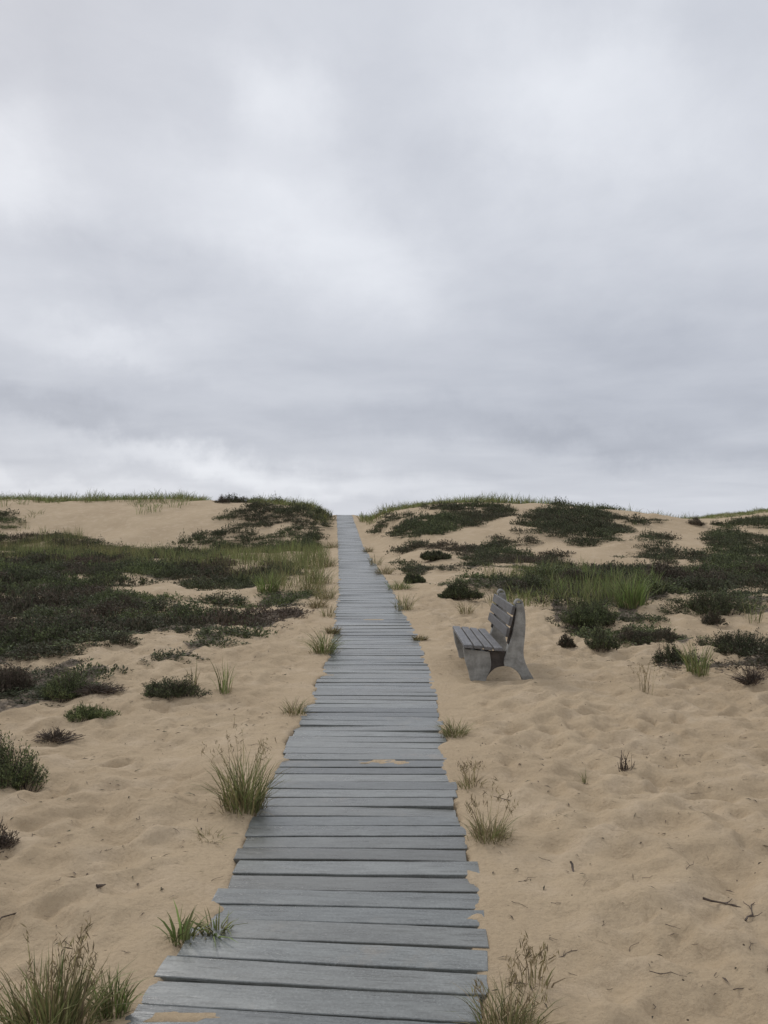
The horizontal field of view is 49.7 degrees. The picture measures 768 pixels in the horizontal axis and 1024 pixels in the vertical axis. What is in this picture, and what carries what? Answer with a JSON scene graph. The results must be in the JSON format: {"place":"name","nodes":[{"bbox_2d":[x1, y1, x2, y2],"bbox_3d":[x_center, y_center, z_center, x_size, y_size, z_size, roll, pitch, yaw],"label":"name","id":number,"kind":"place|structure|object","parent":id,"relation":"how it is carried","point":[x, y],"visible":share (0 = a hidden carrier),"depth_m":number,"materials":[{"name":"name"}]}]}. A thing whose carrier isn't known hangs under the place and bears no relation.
{"place":"outdoors","nodes":[
{"label":"outdoors","id":0,"kind":"place"},
{"bbox_2d":[0,487,334,522],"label":"crest grass","id":1,"kind":"structure","parent":0,"point":[105,498],"depth_m":47.56,"materials":[{"name":"plant"}]},
{"bbox_2d":[0,499,767,1023],"bbox_3d":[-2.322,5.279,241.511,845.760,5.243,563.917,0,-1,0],"label":"ground","id":2,"kind":"structure","parent":0,"point":[570,711],"depth_m":4.88,"materials":[{"name":"sand"}]},
{"bbox_2d":[0,816,20,852],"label":"dead brush","id":3,"kind":"object","parent":2,"relation":"on","point":[5,839],"visible":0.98,"depth_m":3.92,"materials":[{"name":"brown plant"}]},
{"bbox_2d":[0,569,25,586],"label":"field shrub","id":4,"kind":"object","parent":2,"relation":"on","point":[5,577],"visible":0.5,"depth_m":17.99,"materials":[{"name":"green plant"}]},
{"bbox_2d":[0,620,31,650],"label":"field shrub","id":5,"kind":"object","parent":2,"relation":"on","point":[10,640],"visible":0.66,"depth_m":9.87,"materials":[{"name":"green plant"}]},
{"bbox_2d":[0,657,37,694],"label":"shrub","id":6,"kind":"object","parent":2,"relation":"on","point":[11,680],"visible":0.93,"depth_m":7.58,"materials":[{"name":"brown plant"}]},
{"bbox_2d":[0,724,49,792],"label":"shrub","id":7,"kind":"object","parent":2,"relation":"on","point":[9,768],"visible":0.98,"depth_m":4.88,"materials":[{"name":"green plant"}]},
{"bbox_2d":[8,551,64,564],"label":"field shrub","id":8,"kind":"object","parent":2,"relation":"on","point":[34,560],"visible":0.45,"depth_m":25.17,"materials":[{"name":"green plant"}]},
{"bbox_2d":[10,568,70,582],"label":"field shrub","id":9,"kind":"object","parent":2,"relation":"on","point":[40,575],"visible":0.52,"depth_m":18.39,"materials":[{"name":"green plant"}]},
{"bbox_2d":[0,637,90,661],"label":"field shrub","id":10,"kind":"object","parent":2,"relation":"on","point":[32,649],"visible":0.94,"depth_m":9.18,"materials":[{"name":"green plant"}]},
{"bbox_2d":[16,602,83,618],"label":"field shrub","id":11,"kind":"object","parent":2,"relation":"on","point":[50,612],"visible":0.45,"depth_m":12.60,"materials":[{"name":"green plant"}]},
{"bbox_2d":[13,585,91,609],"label":"field shrub","id":12,"kind":"object","parent":2,"relation":"on","point":[53,596],"visible":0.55,"depth_m":13.95,"materials":[{"name":"green plant"}]},
{"bbox_2d":[31,727,84,744],"bbox_3d":[-2.374,1.628,6.047,0.388,0.130,0.271,0,-1,0],"label":"dead brush","id":13,"kind":"object","parent":2,"relation":"on","point":[56,736],"visible":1,"depth_m":6.03,"materials":[{"name":"brown plant"}]},
{"bbox_2d":[24,608,103,638],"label":"field shrub","id":14,"kind":"object","parent":2,"relation":"on","point":[74,626],"visible":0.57,"depth_m":10.39,"materials":[{"name":"green plant"}]},
{"bbox_2d":[34,662,96,702],"bbox_3d":[-2.854,1.507,7.405,0.428,0.319,0.565,-1,-1,27],"label":"shrub","id":15,"kind":"object","parent":2,"relation":"on","point":[67,684],"visible":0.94,"depth_m":7.33,"materials":[{"name":"green plant"}]},
{"bbox_2d":[0,915,144,1023],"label":"grass tuft","id":16,"kind":"object","parent":2,"relation":"on","point":[71,1007],"visible":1,"depth_m":2.46,"materials":[{"name":"plant"}]},
{"bbox_2d":[73,575,105,587],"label":"field shrub","id":17,"kind":"object","parent":2,"relation":"on","point":[85,581],"visible":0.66,"depth_m":18.02,"materials":[{"name":"green plant"}]},
{"bbox_2d":[63,701,120,722],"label":"shrub","id":18,"kind":"object","parent":2,"relation":"on","point":[91,713],"visible":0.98,"depth_m":6.56,"materials":[{"name":"green plant"}]},
{"bbox_2d":[49,626,143,647],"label":"field shrub","id":19,"kind":"object","parent":2,"relation":"on","point":[87,634],"visible":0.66,"depth_m":9.78,"materials":[{"name":"green plant"}]},
{"bbox_2d":[67,582,127,593],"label":"field shrub","id":20,"kind":"object","parent":2,"relation":"on","point":[94,587],"visible":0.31,"depth_m":17.24,"materials":[{"name":"green plant"}]},
{"bbox_2d":[67,680,128,695],"bbox_3d":[-2.539,1.562,7.364,0.513,0.148,0.338,0,-1,0],"label":"dead brush","id":21,"kind":"object","parent":2,"relation":"on","point":[98,689],"visible":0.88,"depth_m":7.33,"materials":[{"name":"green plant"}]},
{"bbox_2d":[79,564,120,576],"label":"field shrub","id":22,"kind":"object","parent":2,"relation":"on","point":[95,572],"visible":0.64,"depth_m":19.71,"materials":[{"name":"green plant"}]},
{"bbox_2d":[87,567,128,582],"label":"field shrub","id":23,"kind":"object","parent":2,"relation":"on","point":[110,575],"visible":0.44,"depth_m":19.27,"materials":[{"name":"green plant"}]},
{"bbox_2d":[74,964,148,1021],"bbox_3d":[-0.859,1.500,2.600,0.316,0.153,0.240,-1,-1,32],"label":"grass tuft","id":24,"kind":"object","parent":2,"relation":"on","point":[120,1007],"visible":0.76,"depth_m":2.59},
{"bbox_2d":[78,598,144,616],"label":"field shrub","id":25,"kind":"object","parent":2,"relation":"on","point":[108,607],"visible":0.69,"depth_m":13.21,"materials":[{"name":"green plant"}]},
{"bbox_2d":[86,590,137,603],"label":"field shrub","id":26,"kind":"object","parent":2,"relation":"on","point":[99,595],"visible":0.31,"depth_m":14.26,"materials":[{"name":"green plant"}]},
{"bbox_2d":[85,629,142,647],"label":"field shrub","id":27,"kind":"object","parent":2,"relation":"on","point":[122,637],"visible":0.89,"depth_m":9.71,"materials":[{"name":"green plant"}]},
{"bbox_2d":[83,620,144,634],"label":"field shrub","id":28,"kind":"object","parent":2,"relation":"on","point":[110,628],"visible":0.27,"depth_m":10.54,"materials":[{"name":"green plant"}]},
{"bbox_2d":[102,591,144,606],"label":"field shrub","id":29,"kind":"object","parent":2,"relation":"on","point":[126,598],"visible":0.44,"depth_m":13.81,"materials":[{"name":"green plant"}]},
{"bbox_2d":[107,605,165,622],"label":"field shrub","id":30,"kind":"object","parent":2,"relation":"on","point":[131,615],"visible":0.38,"depth_m":13.00,"materials":[{"name":"green plant"}]},
{"bbox_2d":[124,555,166,569],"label":"field shrub","id":31,"kind":"object","parent":2,"relation":"on","point":[128,564],"visible":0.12,"depth_m":22.13,"materials":[{"name":"green plant"}]},
{"bbox_2d":[0,506,313,674],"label":"heather cover","id":32,"kind":"object","parent":2,"relation":"on","point":[174,570],"visible":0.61,"depth_m":18.47,"materials":[{"name":"green plant"}]},
{"bbox_2d":[125,594,188,612],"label":"field shrub","id":33,"kind":"object","parent":2,"relation":"on","point":[152,602],"visible":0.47,"depth_m":13.68,"materials":[{"name":"green plant"}]},
{"bbox_2d":[0,588,326,706],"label":"heather cover","id":34,"kind":"object","parent":2,"relation":"on","point":[255,620],"visible":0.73,"depth_m":10.43,"materials":[{"name":"green plant"}]},
{"bbox_2d":[0,519,332,593],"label":"meadow grass","id":35,"kind":"structure","parent":2,"relation":"on","point":[251,556],"depth_m":25.76,"materials":[{"name":"plant"}]},
{"bbox_2d":[140,673,212,698],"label":"shrub","id":36,"kind":"object","parent":2,"relation":"on","point":[168,688],"visible":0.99,"depth_m":7.21,"materials":[{"name":"green plant"}]},
{"bbox_2d":[153,899,216,945],"bbox_3d":[-0.738,1.520,3.054,0.200,0.133,0.237,-1,-1,39],"label":"grass tuft","id":37,"kind":"object","parent":2,"relation":"on","point":[184,933],"visible":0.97,"depth_m":3.05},
{"bbox_2d":[159,595,224,622],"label":"field shrub","id":38,"kind":"object","parent":2,"relation":"on","point":[184,608],"visible":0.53,"depth_m":12.63,"materials":[{"name":"green plant"}]},
{"bbox_2d":[176,571,219,588],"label":"field shrub","id":39,"kind":"object","parent":2,"relation":"on","point":[193,580],"visible":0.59,"depth_m":17.56,"materials":[{"name":"green plant"}]},
{"bbox_2d":[165,589,248,606],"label":"field shrub","id":40,"kind":"object","parent":2,"relation":"on","point":[236,600],"visible":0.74,"depth_m":15.03,"materials":[{"name":"green plant"}]},
{"bbox_2d":[181,825,233,846],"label":"grass tuft","id":41,"kind":"object","parent":2,"relation":"on","point":[200,834],"visible":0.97,"depth_m":4.05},
{"bbox_2d":[192,564,231,576],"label":"field shrub","id":42,"kind":"object","parent":2,"relation":"on","point":[208,571],"visible":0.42,"depth_m":20.51,"materials":[{"name":"green plant"}]},
{"bbox_2d":[196,574,227,584],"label":"field shrub","id":43,"kind":"object","parent":2,"relation":"on","point":[215,578],"visible":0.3,"depth_m":18.43,"materials":[{"name":"green plant"}]},
{"bbox_2d":[210,659,236,694],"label":"grass tuft","id":44,"kind":"object","parent":2,"relation":"on","point":[224,683],"visible":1,"depth_m":7.38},
{"bbox_2d":[196,601,261,624],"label":"field shrub","id":45,"kind":"object","parent":2,"relation":"on","point":[232,613],"visible":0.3,"depth_m":12.71,"materials":[{"name":"green plant"}]},
{"bbox_2d":[225,491,245,502],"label":"skyline bush","id":46,"kind":"object","parent":2,"relation":"on","point":[237,499],"visible":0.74,"depth_m":47.63,"materials":[{"name":"green plant"}]},
{"bbox_2d":[184,717,315,817],"bbox_3d":[-0.771,1.364,4.489,0.718,0.494,0.745,1,-1,-35],"label":"grass tuft","id":47,"kind":"object","parent":2,"relation":"on","point":[237,796],"visible":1,"depth_m":4.45,"materials":[{"name":"plant"}]},
{"bbox_2d":[171,494,336,551],"bbox_3d":[-5.993,0.254,44.839,7.694,3.335,27.543,0,-1,0],"label":"heather patch","id":48,"kind":"object","parent":2,"relation":"on","point":[254,506],"visible":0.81,"depth_m":38.21,"materials":[{"name":"green plant"}]},
{"bbox_2d":[249,573,286,592],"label":"grass tuft","id":49,"kind":"object","parent":2,"relation":"on","point":[272,587],"visible":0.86,"depth_m":16.04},
{"bbox_2d":[281,696,313,715],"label":"grass tuft","id":50,"kind":"object","parent":2,"relation":"on","point":[298,710],"visible":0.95,"depth_m":6.65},
{"bbox_2d":[125,515,488,1023],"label":"boardwalk","id":51,"kind":"structure","parent":2,"relation":"on","point":[351,891],"depth_m":3.62,"materials":[{"name":"grey wood"}]},
{"bbox_2d":[176,906,258,946],"bbox_3d":[-0.629,1.545,3.113,0.346,0.085,0.279,-1,-1,35],"label":"grass tuft","id":52,"kind":"object","parent":51,"relation":"on","point":[207,929],"visible":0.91,"depth_m":3.12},
{"bbox_2d":[290,579,326,592],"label":"grass tuft","id":53,"kind":"object","parent":2,"relation":"on","point":[310,587],"visible":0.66,"depth_m":16.35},
{"bbox_2d":[299,595,335,608],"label":"grass tuft","id":54,"kind":"object","parent":2,"relation":"on","point":[315,605],"visible":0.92,"depth_m":13.84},
{"bbox_2d":[295,628,351,654],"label":"grass tuft","id":55,"kind":"object","parent":2,"relation":"on","point":[324,649],"visible":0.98,"depth_m":9.49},
{"bbox_2d":[303,564,345,583],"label":"grass tuft","id":56,"kind":"object","parent":2,"relation":"on","point":[327,577],"visible":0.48,"depth_m":18.23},
{"bbox_2d":[307,582,342,599],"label":"grass tuft","id":57,"kind":"object","parent":2,"relation":"on","point":[327,596],"visible":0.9,"depth_m":15.16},
{"bbox_2d":[315,555,340,567],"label":"grass tuft","id":58,"kind":"object","parent":2,"relation":"on","point":[331,564],"visible":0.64,"depth_m":23.61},
{"bbox_2d":[319,601,339,617],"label":"grass tuft","id":59,"kind":"object","parent":2,"relation":"on","point":[323,613],"visible":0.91,"depth_m":12.73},
{"bbox_2d":[319,624,347,633],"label":"grass tuft","id":60,"kind":"object","parent":2,"relation":"on","point":[334,631],"visible":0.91,"depth_m":11.01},
{"bbox_2d":[372,562,395,574],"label":"grass tuft","id":61,"kind":"object","parent":2,"relation":"on","point":[388,570],"visible":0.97,"depth_m":20.80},
{"bbox_2d":[381,579,416,589],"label":"grass tuft","id":62,"kind":"object","parent":2,"relation":"on","point":[406,586],"visible":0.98,"depth_m":16.95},
{"bbox_2d":[389,594,419,610],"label":"grass tuft","id":63,"kind":"object","parent":2,"relation":"on","point":[401,606],"visible":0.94,"depth_m":13.53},
{"bbox_2d":[403,571,425,583],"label":"shrub","id":64,"kind":"object","parent":2,"relation":"on","point":[414,577],"visible":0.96,"depth_m":18.39,"materials":[{"name":"green plant"}]},
{"bbox_2d":[420,550,452,560],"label":"shrub","id":65,"kind":"object","parent":2,"relation":"on","point":[428,555],"visible":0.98,"depth_m":24.12,"materials":[{"name":"green plant"}]},
{"bbox_2d":[366,497,522,537],"bbox_3d":[3.947,0.022,44.619,9.909,2.504,28.004,0,-1,0],"label":"heather patch","id":66,"kind":"object","parent":2,"relation":"on","point":[440,522],"visible":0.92,"depth_m":35.70,"materials":[{"name":"green plant"}]},
{"bbox_2d":[424,715,474,738],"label":"grass tuft","id":67,"kind":"object","parent":2,"relation":"on","point":[449,732],"visible":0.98,"depth_m":5.98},
{"bbox_2d":[437,576,485,599],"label":"shrub","id":68,"kind":"object","parent":2,"relation":"on","point":[456,590],"visible":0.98,"depth_m":15.31,"materials":[{"name":"green plant"}]},
{"bbox_2d":[452,601,479,613],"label":"grass tuft","id":69,"kind":"object","parent":2,"relation":"on","point":[463,610],"visible":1,"depth_m":13.05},
{"bbox_2d":[451,759,491,791],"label":"grass tuft","id":70,"kind":"object","parent":2,"relation":"on","point":[466,777],"visible":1,"depth_m":4.85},
{"bbox_2d":[448,776,525,849],"bbox_3d":[0.485,1.445,4.013,0.421,0.301,0.505,-1,-1,30],"label":"grass tuft","id":71,"kind":"object","parent":2,"relation":"on","point":[496,831],"visible":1,"depth_m":4.03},
{"bbox_2d":[453,589,533,680],"bbox_3d":[1.130,1.268,8.712,0.711,0.821,1.530,0,-1,1],"label":"park bench","id":72,"kind":"object","parent":2,"relation":"on","point":[480,661],"visible":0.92,"depth_m":8.02,"materials":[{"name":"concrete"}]},
{"bbox_2d":[448,958,564,1023],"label":"grass tuft","id":73,"kind":"object","parent":2,"relation":"on","point":[512,1017],"visible":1,"depth_m":2.50,"materials":[{"name":"plant"}]},
{"bbox_2d":[502,577,530,590],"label":"field shrub","id":74,"kind":"object","parent":2,"relation":"on","point":[523,584],"visible":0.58,"depth_m":16.28,"materials":[{"name":"green plant"}]},
{"bbox_2d":[356,491,693,524],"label":"crest grass","id":75,"kind":"structure","parent":2,"relation":"on","point":[372,517],"depth_m":47.80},
{"bbox_2d":[510,567,554,588],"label":"field shrub","id":76,"kind":"object","parent":2,"relation":"on","point":[533,580],"visible":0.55,"depth_m":16.60,"materials":[{"name":"green plant"}]},
{"bbox_2d":[504,931,572,991],"bbox_3d":[0.509,1.490,2.734,0.169,0.171,0.213,1,-1,-39],"label":"grass tuft","id":77,"kind":"object","parent":2,"relation":"on","point":[530,961],"visible":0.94,"depth_m":2.74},
{"bbox_2d":[509,560,577,578],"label":"field shrub","id":78,"kind":"object","parent":2,"relation":"on","point":[557,569],"visible":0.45,"depth_m":19.01,"materials":[{"name":"green plant"}]},
{"bbox_2d":[556,631,577,647],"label":"shrub","id":79,"kind":"object","parent":2,"relation":"on","point":[569,641],"visible":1,"depth_m":9.89,"materials":[{"name":"green plant"}]},
{"bbox_2d":[549,566,597,585],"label":"field shrub","id":80,"kind":"object","parent":2,"relation":"on","point":[561,575],"visible":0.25,"depth_m":18.36,"materials":[{"name":"green plant"}]},
{"bbox_2d":[385,526,767,603],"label":"heather cover","id":81,"kind":"object","parent":2,"relation":"on","point":[488,552],"visible":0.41,"depth_m":22.04,"materials":[{"name":"green plant"}]},
{"bbox_2d":[561,569,610,583],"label":"field shrub","id":82,"kind":"object","parent":2,"relation":"on","point":[582,574],"visible":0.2,"depth_m":18.17,"materials":[{"name":"green plant"}]},
{"bbox_2d":[509,497,668,546],"bbox_3d":[11.402,0.310,43.964,8.532,2.451,31.255,0,-1,13],"label":"heather patch","id":83,"kind":"object","parent":2,"relation":"on","point":[567,522],"visible":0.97,"depth_m":33.56,"materials":[{"name":"green plant"}]},
{"bbox_2d":[558,589,619,627],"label":"shrub","id":84,"kind":"object","parent":2,"relation":"on","point":[578,614],"visible":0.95,"depth_m":11.60,"materials":[{"name":"green plant"}]},
{"bbox_2d":[583,617,622,652],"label":"shrub","id":85,"kind":"object","parent":2,"relation":"on","point":[596,641],"visible":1,"depth_m":9.48,"materials":[{"name":"green plant"}]},
{"bbox_2d":[615,750,634,771],"bbox_3d":[1.498,1.551,5.146,0.121,0.180,0.101,0,-1,0],"label":"dead brush","id":86,"kind":"object","parent":2,"relation":"on","point":[621,768],"visible":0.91,"depth_m":5.15,"materials":[{"name":"brown plant"}]},
{"bbox_2d":[602,568,658,608],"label":"grass tuft","id":87,"kind":"object","parent":2,"relation":"on","point":[636,598],"visible":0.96,"depth_m":12.69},
{"bbox_2d":[628,659,664,694],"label":"grass tuft","id":88,"kind":"object","parent":2,"relation":"on","point":[644,685],"visible":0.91,"depth_m":7.22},
{"bbox_2d":[530,582,767,672],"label":"heather cover","id":89,"kind":"object","parent":2,"relation":"on","point":[760,662],"visible":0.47,"depth_m":11.60,"materials":[{"name":"green plant"}]},
{"bbox_2d":[613,624,686,644],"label":"shrub","id":90,"kind":"object","parent":2,"relation":"on","point":[665,634],"visible":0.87,"depth_m":10.23,"materials":[{"name":"green plant"}]},
{"bbox_2d":[613,569,688,596],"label":"field shrub","id":91,"kind":"object","parent":2,"relation":"on","point":[670,588],"visible":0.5,"depth_m":14.91,"materials":[{"name":"green plant"}]},
{"bbox_2d":[628,527,686,560],"bbox_3d":[9.399,0.995,28.661,1.994,1.175,8.064,0,-1,17],"label":"heather patch","id":92,"kind":"object","parent":2,"relation":"on","point":[670,552],"visible":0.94,"depth_m":27.90,"materials":[{"name":"green plant"}]},
{"bbox_2d":[635,557,692,579],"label":"field shrub","id":93,"kind":"object","parent":2,"relation":"on","point":[660,566],"visible":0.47,"depth_m":18.58,"materials":[{"name":"green plant"}]},
{"bbox_2d":[650,635,703,666],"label":"shrub","id":94,"kind":"object","parent":2,"relation":"on","point":[672,657],"visible":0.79,"depth_m":8.55,"materials":[{"name":"green plant"}]},
{"bbox_2d":[652,575,702,590],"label":"field shrub","id":95,"kind":"object","parent":2,"relation":"on","point":[678,581],"visible":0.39,"depth_m":16.13,"materials":[{"name":"green plant"}]},
{"bbox_2d":[673,636,718,676],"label":"grass tuft","id":96,"kind":"object","parent":2,"relation":"on","point":[698,670],"visible":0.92,"depth_m":7.77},
{"bbox_2d":[688,516,705,525],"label":"skyline bush","id":97,"kind":"object","parent":2,"relation":"on","point":[696,521],"visible":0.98,"depth_m":36.09,"materials":[{"name":"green plant"}]},
{"bbox_2d":[656,584,757,615],"bbox_3d":[4.793,1.324,12.580,1.573,0.504,0.790,0,-1,-9],"label":"shrub","id":98,"kind":"object","parent":2,"relation":"on","point":[703,603],"visible":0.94,"depth_m":12.40,"materials":[{"name":"green plant"}]},
{"bbox_2d":[684,571,731,591],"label":"field shrub","id":99,"kind":"object","parent":2,"relation":"on","point":[713,583],"visible":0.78,"depth_m":15.83,"materials":[{"name":"green plant"}]},
{"bbox_2d":[700,605,729,625],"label":"shrub","id":100,"kind":"object","parent":2,"relation":"on","point":[714,619],"visible":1,"depth_m":11.44,"materials":[{"name":"green plant"}]},
{"bbox_2d":[703,897,739,906],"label":"twig","id":101,"kind":"object","parent":2,"relation":"on","point":[709,900],"visible":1,"depth_m":3.29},
{"bbox_2d":[676,514,767,561],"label":"heather patch","id":102,"kind":"object","parent":2,"relation":"on","point":[734,538],"visible":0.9,"depth_m":30.82,"materials":[{"name":"green plant"}]},
{"bbox_2d":[692,627,767,656],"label":"shrub","id":103,"kind":"object","parent":2,"relation":"on","point":[724,643],"visible":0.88,"depth_m":9.02,"materials":[{"name":"green plant"}]},
{"bbox_2d":[726,663,767,685],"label":"dead brush","id":104,"kind":"object","parent":2,"relation":"on","point":[750,677],"visible":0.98,"depth_m":7.23,"materials":[{"name":"brown plant"}]},
{"bbox_2d":[726,560,767,574],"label":"field shrub","id":105,"kind":"object","parent":2,"relation":"on","point":[764,568],"visible":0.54,"depth_m":19.70,"materials":[{"name":"green plant"}]},
{"bbox_2d":[740,593,767,623],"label":"grass tuft","id":106,"kind":"object","parent":2,"relation":"on","point":[755,612],"visible":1,"depth_m":11.76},
{"bbox_2d":[0,0,767,517],"label":"sky","id":107,"kind":"structure","parent":0,"point":[351,257],"materials":[{"name":"grey"}]},
{"bbox_2d":[483,555,666,609],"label":"meadow grass","id":108,"kind":"structure","parent":0,"point":[587,585],"depth_m":14.67,"materials":[{"name":"plant"}]},
{"bbox_2d":[687,507,767,518],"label":"hill grass","id":109,"kind":"structure","parent":0,"point":[742,513],"depth_m":75.50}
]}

